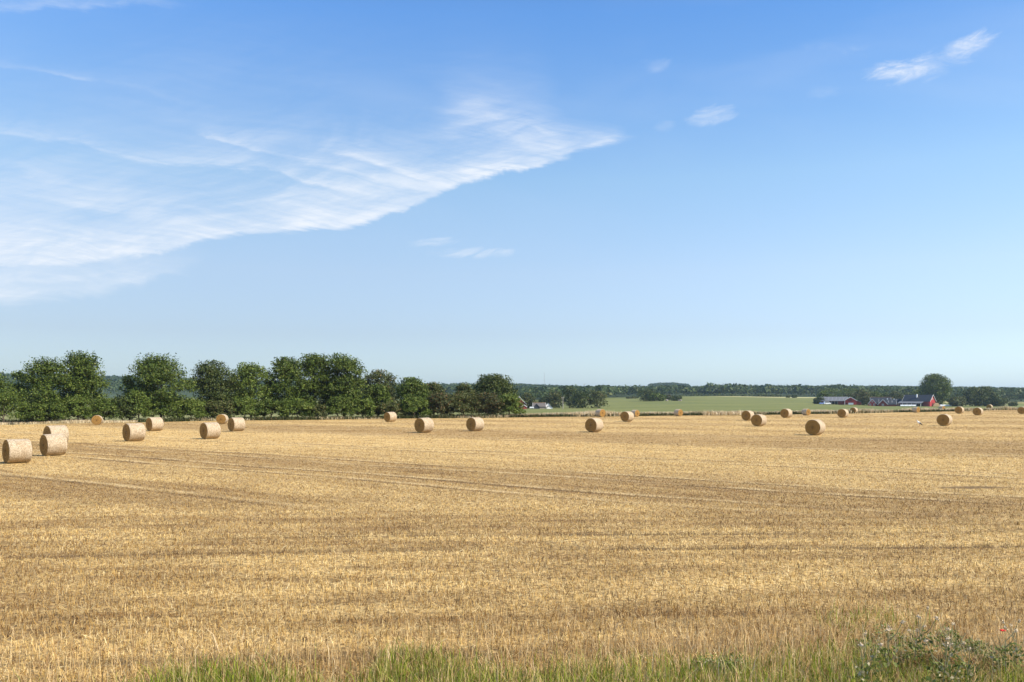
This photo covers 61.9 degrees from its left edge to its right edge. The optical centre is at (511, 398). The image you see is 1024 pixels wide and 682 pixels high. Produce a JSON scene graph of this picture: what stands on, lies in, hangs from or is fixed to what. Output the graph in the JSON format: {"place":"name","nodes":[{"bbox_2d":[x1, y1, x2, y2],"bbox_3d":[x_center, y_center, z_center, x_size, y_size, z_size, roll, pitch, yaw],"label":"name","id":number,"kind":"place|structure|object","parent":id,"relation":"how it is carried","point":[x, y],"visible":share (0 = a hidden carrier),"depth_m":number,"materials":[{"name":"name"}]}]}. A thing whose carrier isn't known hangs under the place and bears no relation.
{"place":"outdoors","nodes":[
{"label":"outdoors","id":0,"kind":"place"},
{"bbox_2d":[0,406,1018,424],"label":"verge grass","id":1,"kind":"structure","parent":0,"point":[714,412],"depth_m":151.93,"materials":[{"name":"green plant"}]},
{"bbox_2d":[0,410,1023,681],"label":"field","id":2,"kind":"structure","parent":0,"point":[632,434],"depth_m":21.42,"materials":[{"name":"beige plant"}]},
{"bbox_2d":[2,439,32,462],"bbox_3d":[-24.845,2.604,42.862,1.291,1.192,1.146,0,-1,44],"label":"straw bale","id":3,"kind":"object","parent":2,"relation":"on","point":[16,450],"visible":1,"depth_m":42.51},
{"bbox_2d":[39,434,66,455],"bbox_3d":[-26.080,2.598,48.536,1.262,1.218,1.170,0,1,41],"label":"straw bale","id":4,"kind":"object","parent":2,"relation":"on","point":[52,444],"visible":1,"depth_m":48.18},
{"bbox_2d":[43,425,68,441],"bbox_3d":[-31.774,2.522,59.471,1.430,1.362,1.316,0,0,40],"label":"straw bale","id":5,"kind":"object","parent":2,"relation":"on","point":[58,429],"visible":0.48,"depth_m":59.13},
{"bbox_2d":[91,415,102,424],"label":"straw bale","id":6,"kind":"object","parent":2,"relation":"on","point":[96,419],"visible":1,"depth_m":110.26},
{"bbox_2d":[122,423,145,440],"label":"straw bale","id":7,"kind":"object","parent":2,"relation":"on","point":[133,431],"visible":1,"depth_m":65.16},
{"bbox_2d":[146,417,163,430],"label":"straw bale","id":8,"kind":"object","parent":2,"relation":"on","point":[154,423],"visible":1,"depth_m":87.60},
{"bbox_2d":[199,422,220,438],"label":"straw bale","id":9,"kind":"object","parent":2,"relation":"on","point":[210,430],"visible":1,"depth_m":69.79},
{"bbox_2d":[216,414,227,423],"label":"straw bale","id":10,"kind":"object","parent":2,"relation":"on","point":[221,418],"visible":1,"depth_m":110.70},
{"bbox_2d":[228,417,245,430],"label":"straw bale","id":11,"kind":"object","parent":2,"relation":"on","point":[237,424],"visible":1,"depth_m":86.70},
{"bbox_2d":[384,412,396,421],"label":"straw bale","id":12,"kind":"object","parent":2,"relation":"on","point":[390,416],"visible":1,"depth_m":119.54},
{"bbox_2d":[414,418,433,432],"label":"straw bale","id":13,"kind":"object","parent":2,"relation":"on","point":[422,425],"visible":1,"depth_m":79.30},
{"bbox_2d":[466,417,483,430],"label":"straw bale","id":14,"kind":"object","parent":2,"relation":"on","point":[474,423],"visible":1,"depth_m":83.32},
{"bbox_2d":[585,418,602,431],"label":"straw bale","id":15,"kind":"object","parent":2,"relation":"on","point":[593,424],"visible":1,"depth_m":80.59},
{"bbox_2d":[595,409,605,416],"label":"straw bale","id":16,"kind":"object","parent":2,"relation":"on","point":[600,412],"visible":1,"depth_m":145.68},
{"bbox_2d":[620,411,633,421],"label":"straw bale","id":17,"kind":"object","parent":2,"relation":"on","point":[626,416],"visible":1,"depth_m":116.19},
{"bbox_2d":[674,409,682,415],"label":"straw bale","id":18,"kind":"object","parent":2,"relation":"on","point":[678,412],"visible":0.98,"depth_m":148.10},
{"bbox_2d":[741,411,753,419],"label":"straw bale","id":19,"kind":"object","parent":2,"relation":"on","point":[746,415],"visible":0.9,"depth_m":120.00},
{"bbox_2d":[751,414,766,425],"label":"straw bale","id":20,"kind":"object","parent":2,"relation":"on","point":[758,419],"visible":1,"depth_m":94.22},
{"bbox_2d":[780,409,791,417],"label":"straw bale","id":21,"kind":"object","parent":2,"relation":"on","point":[785,413],"visible":1,"depth_m":131.63},
{"bbox_2d":[805,419,825,434],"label":"straw bale","id":22,"kind":"object","parent":2,"relation":"on","point":[815,426],"visible":1,"depth_m":70.94},
{"bbox_2d":[837,409,848,417],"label":"straw bale","id":23,"kind":"object","parent":2,"relation":"on","point":[842,413],"visible":1,"depth_m":132.16},
{"bbox_2d":[686,624,1014,678],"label":"weeds","id":24,"kind":"object","parent":2,"relation":"on","point":[977,644],"visible":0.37,"depth_m":10.34,"materials":[{"name":"green plant"}]},
{"bbox_2d":[845,632,882,681],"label":"thistle","id":25,"kind":"object","parent":2,"relation":"on","point":[867,664],"visible":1,"depth_m":8.78,"materials":[{"name":"green plant"}]},
{"bbox_2d":[866,620,910,681],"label":"thistle","id":26,"kind":"object","parent":2,"relation":"on","point":[881,650],"visible":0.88,"depth_m":9.28,"materials":[{"name":"green plant"}]},
{"bbox_2d":[895,624,931,671],"bbox_3d":[4.561,2.841,9.704,0.358,0.622,0.341,0,0,0],"label":"thistle","id":27,"kind":"object","parent":2,"relation":"on","point":[914,648],"visible":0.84,"depth_m":9.69,"materials":[{"name":"green plant"}]},
{"bbox_2d":[903,606,938,664],"bbox_3d":[4.700,2.779,9.806,0.416,0.758,0.436,0,0,-7],"label":"thistle","id":28,"kind":"object","parent":2,"relation":"on","point":[922,633],"visible":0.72,"depth_m":9.81,"materials":[{"name":"green plant"}]},
{"bbox_2d":[919,636,960,681],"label":"thistle","id":29,"kind":"object","parent":2,"relation":"on","point":[941,669],"visible":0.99,"depth_m":8.64,"materials":[{"name":"green plant"}]},
{"bbox_2d":[936,414,951,425],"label":"straw bale","id":30,"kind":"object","parent":2,"relation":"on","point":[944,419],"visible":1,"depth_m":93.80},
{"bbox_2d":[883,644,1010,679],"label":"weeds","id":31,"kind":"object","parent":2,"relation":"on","point":[937,655],"visible":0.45,"depth_m":9.68,"materials":[{"name":"green plant"}]},
{"bbox_2d":[932,616,972,675],"bbox_3d":[4.909,2.803,9.511,0.403,0.700,0.384,0,0,-15],"label":"thistle","id":32,"kind":"object","parent":2,"relation":"on","point":[952,651],"visible":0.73,"depth_m":9.51,"materials":[{"name":"green plant"}]},
{"bbox_2d":[950,641,984,681],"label":"thistle","id":33,"kind":"object","parent":2,"relation":"on","point":[964,666],"visible":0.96,"depth_m":8.93,"materials":[{"name":"green plant"}]},
{"bbox_2d":[973,407,982,414],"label":"straw bale","id":34,"kind":"object","parent":2,"relation":"on","point":[978,411],"visible":0.97,"depth_m":145.76},
{"bbox_2d":[987,619,1023,680],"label":"thistle","id":35,"kind":"object","parent":2,"relation":"on","point":[1005,650],"visible":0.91,"depth_m":9.38,"materials":[{"name":"green plant"}]},
{"bbox_2d":[996,620,1023,673],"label":"thistle","id":36,"kind":"object","parent":2,"relation":"on","point":[1016,656],"visible":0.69,"depth_m":9.58,"materials":[{"name":"green plant"}]},
{"bbox_2d":[0,584,1023,681],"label":"dry grass","id":37,"kind":"structure","parent":0,"point":[996,629],"depth_m":10.26,"materials":[{"name":"beige plant"}]},
{"bbox_2d":[0,396,1023,424],"bbox_3d":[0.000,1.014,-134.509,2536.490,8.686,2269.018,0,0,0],"label":"meadow","id":38,"kind":"structure","parent":0,"point":[724,403],"depth_m":524.94,"materials":[{"name":"green plant"}]},
{"bbox_2d":[0,368,26,415],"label":"hedgerow tree","id":39,"kind":"object","parent":38,"relation":"on","point":[8,385],"visible":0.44,"depth_m":119.57,"materials":[{"name":"green plant"}]},
{"bbox_2d":[0,387,28,422],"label":"shrub","id":40,"kind":"object","parent":38,"relation":"on","point":[9,399],"visible":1,"depth_m":114.35,"materials":[{"name":"green plant"}]},
{"bbox_2d":[10,370,29,420],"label":"hedgerow tree","id":41,"kind":"object","parent":38,"relation":"on","point":[16,377],"visible":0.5,"depth_m":122.47,"materials":[{"name":"green plant"}]},
{"bbox_2d":[14,402,48,421],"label":"shrub","id":42,"kind":"object","parent":38,"relation":"on","point":[35,412],"visible":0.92,"depth_m":116.26,"materials":[{"name":"green plant"}]},
{"bbox_2d":[13,356,83,420],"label":"hedgerow tree","id":43,"kind":"object","parent":38,"relation":"on","point":[50,380],"visible":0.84,"depth_m":119.95,"materials":[{"name":"green plant"}]},
{"bbox_2d":[41,398,71,420],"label":"shrub","id":44,"kind":"object","parent":38,"relation":"on","point":[58,409],"visible":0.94,"depth_m":117.68,"materials":[{"name":"green plant"}]},
{"bbox_2d":[62,394,95,419],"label":"shrub","id":45,"kind":"object","parent":38,"relation":"on","point":[79,409],"visible":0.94,"depth_m":119.79,"materials":[{"name":"green plant"}]},
{"bbox_2d":[55,350,113,419],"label":"hedgerow tree","id":46,"kind":"object","parent":38,"relation":"on","point":[84,374],"visible":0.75,"depth_m":123.63,"materials":[{"name":"green plant"}]},
{"bbox_2d":[84,398,124,419],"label":"shrub","id":47,"kind":"object","parent":38,"relation":"on","point":[105,405],"visible":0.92,"depth_m":121.72,"materials":[{"name":"green plant"}]},
{"bbox_2d":[108,395,136,419],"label":"shrub","id":48,"kind":"object","parent":38,"relation":"on","point":[122,401],"visible":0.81,"depth_m":123.42,"materials":[{"name":"green plant"}]},
{"bbox_2d":[113,374,140,417],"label":"hedgerow tree","id":49,"kind":"object","parent":38,"relation":"on","point":[126,378],"visible":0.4,"depth_m":130.19,"materials":[{"name":"green plant"}]},
{"bbox_2d":[119,390,156,418],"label":"shrub","id":50,"kind":"object","parent":38,"relation":"on","point":[142,405],"visible":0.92,"depth_m":124.82,"materials":[{"name":"green plant"}]},
{"bbox_2d":[121,352,199,417],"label":"hedgerow tree","id":51,"kind":"object","parent":38,"relation":"on","point":[156,371],"visible":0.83,"depth_m":128.12,"materials":[{"name":"green plant"}]},
{"bbox_2d":[148,397,184,419],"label":"shrub","id":52,"kind":"object","parent":38,"relation":"on","point":[166,407],"visible":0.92,"depth_m":126.56,"materials":[{"name":"green plant"}]},
{"bbox_2d":[173,397,211,418],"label":"shrub","id":53,"kind":"object","parent":38,"relation":"on","point":[196,407],"visible":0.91,"depth_m":128.43,"materials":[{"name":"green plant"}]},
{"bbox_2d":[185,359,241,417],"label":"hedgerow tree","id":54,"kind":"object","parent":38,"relation":"on","point":[211,391],"visible":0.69,"depth_m":134.14,"materials":[{"name":"green plant"}]},
{"bbox_2d":[201,399,236,417],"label":"shrub","id":55,"kind":"object","parent":38,"relation":"on","point":[223,407],"visible":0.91,"depth_m":131.14,"materials":[{"name":"green plant"}]},
{"bbox_2d":[230,395,259,417],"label":"shrub","id":56,"kind":"object","parent":38,"relation":"on","point":[248,408],"visible":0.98,"depth_m":132.87,"materials":[{"name":"green plant"}]},
{"bbox_2d":[226,362,276,415],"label":"hedgerow tree","id":57,"kind":"object","parent":38,"relation":"on","point":[252,374],"visible":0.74,"depth_m":136.50,"materials":[{"name":"green plant"}]},
{"bbox_2d":[254,398,288,417],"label":"shrub","id":58,"kind":"object","parent":38,"relation":"on","point":[264,409],"visible":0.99,"depth_m":134.57,"materials":[{"name":"green plant"}]},
{"bbox_2d":[259,356,313,417],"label":"hedgerow tree","id":59,"kind":"object","parent":38,"relation":"on","point":[288,370],"visible":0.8,"depth_m":138.70,"materials":[{"name":"green plant"}]},
{"bbox_2d":[279,398,314,417],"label":"shrub","id":60,"kind":"object","parent":38,"relation":"on","point":[297,404],"visible":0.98,"depth_m":135.95,"materials":[{"name":"green plant"}]},
{"bbox_2d":[292,353,338,416],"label":"hedgerow tree","id":61,"kind":"object","parent":38,"relation":"on","point":[314,364],"visible":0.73,"depth_m":141.33,"materials":[{"name":"green plant"}]},
{"bbox_2d":[306,404,328,416],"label":"shrub","id":62,"kind":"object","parent":38,"relation":"on","point":[318,409],"visible":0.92,"depth_m":137.23,"materials":[{"name":"green plant"}]},
{"bbox_2d":[322,396,354,415],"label":"shrub","id":63,"kind":"object","parent":38,"relation":"on","point":[331,408],"visible":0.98,"depth_m":138.07,"materials":[{"name":"green plant"}]},
{"bbox_2d":[316,352,368,416],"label":"hedgerow tree","id":64,"kind":"object","parent":38,"relation":"on","point":[346,382],"visible":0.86,"depth_m":140.82,"materials":[{"name":"green plant"}]},
{"bbox_2d":[347,398,376,415],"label":"shrub","id":65,"kind":"object","parent":38,"relation":"on","point":[365,407],"visible":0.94,"depth_m":139.53,"materials":[{"name":"green plant"}]},
{"bbox_2d":[361,384,392,415],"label":"hedgerow tree","id":66,"kind":"object","parent":38,"relation":"on","point":[379,392],"visible":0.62,"depth_m":142.55,"materials":[{"name":"green plant"}]},
{"bbox_2d":[357,369,399,415],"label":"hedgerow tree","id":67,"kind":"object","parent":38,"relation":"on","point":[376,375],"visible":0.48,"depth_m":151.15,"materials":[{"name":"green plant"}]},
{"bbox_2d":[374,401,405,415],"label":"shrub","id":68,"kind":"object","parent":38,"relation":"on","point":[391,406],"visible":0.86,"depth_m":140.52,"materials":[{"name":"green plant"}]},
{"bbox_2d":[392,376,431,415],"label":"hedgerow tree","id":69,"kind":"object","parent":38,"relation":"on","point":[410,384],"visible":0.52,"depth_m":145.23,"materials":[{"name":"green plant"}]},
{"bbox_2d":[399,396,432,416],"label":"shrub","id":70,"kind":"object","parent":38,"relation":"on","point":[418,403],"visible":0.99,"depth_m":142.65,"materials":[{"name":"green plant"}]},
{"bbox_2d":[421,381,449,414],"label":"hedgerow tree","id":71,"kind":"object","parent":38,"relation":"on","point":[434,387],"visible":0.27,"depth_m":148.26,"materials":[{"name":"green plant"}]},
{"bbox_2d":[424,392,453,414],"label":"shrub","id":72,"kind":"object","parent":38,"relation":"on","point":[438,398],"visible":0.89,"depth_m":143.87,"materials":[{"name":"green plant"}]},
{"bbox_2d":[444,390,481,414],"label":"shrub","id":73,"kind":"object","parent":38,"relation":"on","point":[458,398],"visible":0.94,"depth_m":145.13,"materials":[{"name":"green plant"}]},
{"bbox_2d":[453,382,475,413],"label":"tree","id":74,"kind":"object","parent":38,"relation":"on","point":[463,386],"visible":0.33,"depth_m":150.44,"materials":[{"name":"green plant"}]},
{"bbox_2d":[469,391,504,414],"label":"shrub","id":75,"kind":"object","parent":38,"relation":"on","point":[490,402],"visible":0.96,"depth_m":146.34,"materials":[{"name":"green plant"}]},
{"bbox_2d":[469,373,518,414],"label":"hedgerow tree","id":76,"kind":"object","parent":38,"relation":"on","point":[499,384],"visible":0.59,"depth_m":156.46,"materials":[{"name":"green plant"}]},
{"bbox_2d":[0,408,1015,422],"bbox_3d":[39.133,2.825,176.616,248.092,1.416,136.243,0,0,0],"label":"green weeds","id":77,"kind":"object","parent":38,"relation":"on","point":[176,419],"visible":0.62,"depth_m":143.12,"materials":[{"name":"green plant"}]},
{"bbox_2d":[497,392,525,414],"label":"shrub","id":78,"kind":"object","parent":38,"relation":"on","point":[513,402],"visible":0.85,"depth_m":147.52,"materials":[{"name":"green plant"}]},
{"bbox_2d":[520,392,535,408],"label":"farm tree","id":79,"kind":"object","parent":38,"relation":"on","point":[528,400],"visible":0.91,"depth_m":453.74,"materials":[{"name":"green plant"}]},
{"bbox_2d":[532,403,552,408],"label":"farmhouse","id":80,"kind":"object","parent":38,"relation":"on","point":[540,405],"visible":0.96,"depth_m":448.75,"materials":[{"name":"stone"}]},
{"bbox_2d":[544,391,564,407],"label":"farm tree","id":81,"kind":"object","parent":38,"relation":"on","point":[550,399],"visible":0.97,"depth_m":468.54,"materials":[{"name":"green plant"}]},
{"bbox_2d":[560,385,577,407],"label":"farm tree","id":82,"kind":"object","parent":38,"relation":"on","point":[566,391],"visible":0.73,"depth_m":475.89,"materials":[{"name":"green plant"}]},
{"bbox_2d":[570,391,592,407],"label":"farm tree","id":83,"kind":"object","parent":38,"relation":"on","point":[578,400],"visible":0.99,"depth_m":464.32,"materials":[{"name":"green plant"}]},
{"bbox_2d":[586,389,608,407],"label":"farm tree","id":84,"kind":"object","parent":38,"relation":"on","point":[598,394],"visible":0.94,"depth_m":468.26,"materials":[{"name":"green plant"}]},
{"bbox_2d":[635,388,658,400],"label":"hill bush","id":85,"kind":"object","parent":38,"relation":"on","point":[649,391],"visible":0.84,"depth_m":697.33,"materials":[{"name":"green plant"}]},
{"bbox_2d":[648,392,666,400],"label":"hill bush","id":86,"kind":"object","parent":38,"relation":"on","point":[661,397],"visible":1,"depth_m":691.72,"materials":[{"name":"green plant"}]},
{"bbox_2d":[670,395,681,400],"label":"hill bush","id":87,"kind":"object","parent":38,"relation":"on","point":[676,398],"visible":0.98,"depth_m":698.30,"materials":[{"name":"green plant"}]},
{"bbox_2d":[680,393,782,396],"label":"crest hedge","id":88,"kind":"object","parent":38,"relation":"on","point":[758,395],"visible":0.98,"depth_m":989.16,"materials":[{"name":"green plant"}]},
{"bbox_2d":[813,396,825,403],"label":"farm tree","id":89,"kind":"object","parent":38,"relation":"on","point":[816,400],"visible":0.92,"depth_m":603.44,"materials":[{"name":"green plant"}]},
{"bbox_2d":[816,391,830,396],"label":"farm tree","id":90,"kind":"object","parent":38,"relation":"on","point":[823,394],"visible":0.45,"depth_m":638.32,"materials":[{"name":"green plant"}]},
{"bbox_2d":[822,387,839,396],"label":"farm tree","id":91,"kind":"object","parent":38,"relation":"on","point":[832,390],"visible":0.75,"depth_m":926.94,"materials":[{"name":"green plant"}]},
{"bbox_2d":[820,397,860,404],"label":"long shed","id":92,"kind":"structure","parent":38,"relation":"on","point":[842,400],"depth_m":598.41,"materials":[{"name":"white paint"}]},
{"bbox_2d":[835,388,856,396],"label":"farm tree","id":93,"kind":"object","parent":38,"relation":"on","point":[845,390],"visible":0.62,"depth_m":896.84,"materials":[{"name":"green plant"}]},
{"bbox_2d":[848,389,872,404],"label":"farm tree","id":94,"kind":"object","parent":38,"relation":"on","point":[862,396],"visible":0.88,"depth_m":624.26,"materials":[{"name":"green plant"}]},
{"bbox_2d":[704,382,1023,400],"bbox_3d":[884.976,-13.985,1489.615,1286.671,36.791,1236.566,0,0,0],"label":"forest","id":95,"kind":"object","parent":38,"relation":"on","point":[1013,393],"visible":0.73,"depth_m":1094.20,"materials":[{"name":"green plant"}]},
{"bbox_2d":[867,391,883,403],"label":"farm tree","id":96,"kind":"object","parent":38,"relation":"on","point":[876,394],"visible":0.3,"depth_m":676.88,"materials":[{"name":"green plant"}]},
{"bbox_2d":[868,397,896,405],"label":"farmhouse","id":97,"kind":"object","parent":38,"relation":"on","point":[881,401],"visible":0.97,"depth_m":608.24,"materials":[{"name":"white paint"}]},
{"bbox_2d":[886,391,903,399],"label":"farm tree","id":98,"kind":"object","parent":38,"relation":"on","point":[894,395],"visible":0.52,"depth_m":677.49,"materials":[{"name":"green plant"}]},
{"bbox_2d":[898,394,935,405],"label":"barn","id":99,"kind":"structure","parent":38,"relation":"on","point":[922,400],"depth_m":602.04,"materials":[{"name":"white paint"}]},
{"bbox_2d":[917,373,952,404],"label":"great tree","id":100,"kind":"object","parent":38,"relation":"on","point":[937,388],"visible":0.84,"depth_m":607.87,"materials":[{"name":"green plant"}]},
{"bbox_2d":[947,396,966,405],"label":"farm tree","id":101,"kind":"object","parent":38,"relation":"on","point":[957,401],"visible":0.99,"depth_m":597.44,"materials":[{"name":"green plant"}]},
{"bbox_2d":[960,387,990,405],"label":"farm tree","id":102,"kind":"object","parent":38,"relation":"on","point":[978,397],"visible":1,"depth_m":604.44,"materials":[{"name":"green plant"}]},
{"bbox_2d":[979,386,999,405],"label":"farm tree","id":103,"kind":"object","parent":38,"relation":"on","point":[992,393],"visible":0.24,"depth_m":611.56,"materials":[{"name":"green plant"}]},
{"bbox_2d":[986,396,1009,405],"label":"farm tree","id":104,"kind":"object","parent":38,"relation":"on","point":[996,401],"visible":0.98,"depth_m":595.66,"materials":[{"name":"green plant"}]},
{"bbox_2d":[0,0,1023,387],"label":"sky","id":105,"kind":"structure","parent":0,"point":[572,192],"materials":[{"name":"blue"}]},
{"bbox_2d":[2,595,1023,681],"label":"grass","id":106,"kind":"structure","parent":0,"point":[396,675],"depth_m":9.43,"materials":[{"name":"green plant"}]},
{"bbox_2d":[25,389,1023,401],"bbox_3d":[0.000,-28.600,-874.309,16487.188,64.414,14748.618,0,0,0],"label":"hills","id":107,"kind":"structure","parent":0,"point":[188,394],"depth_m":1327.49,"materials":[{"name":"green plant"}]},
{"bbox_2d":[1,373,525,393],"bbox_3d":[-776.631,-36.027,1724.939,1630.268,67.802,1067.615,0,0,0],"label":"hill forest","id":108,"kind":"object","parent":107,"relation":"on","point":[116,383],"visible":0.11,"depth_m":1405.54,"materials":[{"name":"green plant"}]},
{"bbox_2d":[509,383,724,398],"bbox_3d":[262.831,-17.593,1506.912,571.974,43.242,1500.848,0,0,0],"label":"forest","id":109,"kind":"object","parent":107,"relation":"on","point":[538,390],"visible":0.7,"depth_m":1029.78,"materials":[{"name":"green plant"}]},
{"bbox_2d":[648,382,690,385],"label":"round hill forest","id":110,"kind":"object","parent":107,"relation":"on","point":[665,383],"visible":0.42,"depth_m":2387.65,"materials":[{"name":"green plant"}]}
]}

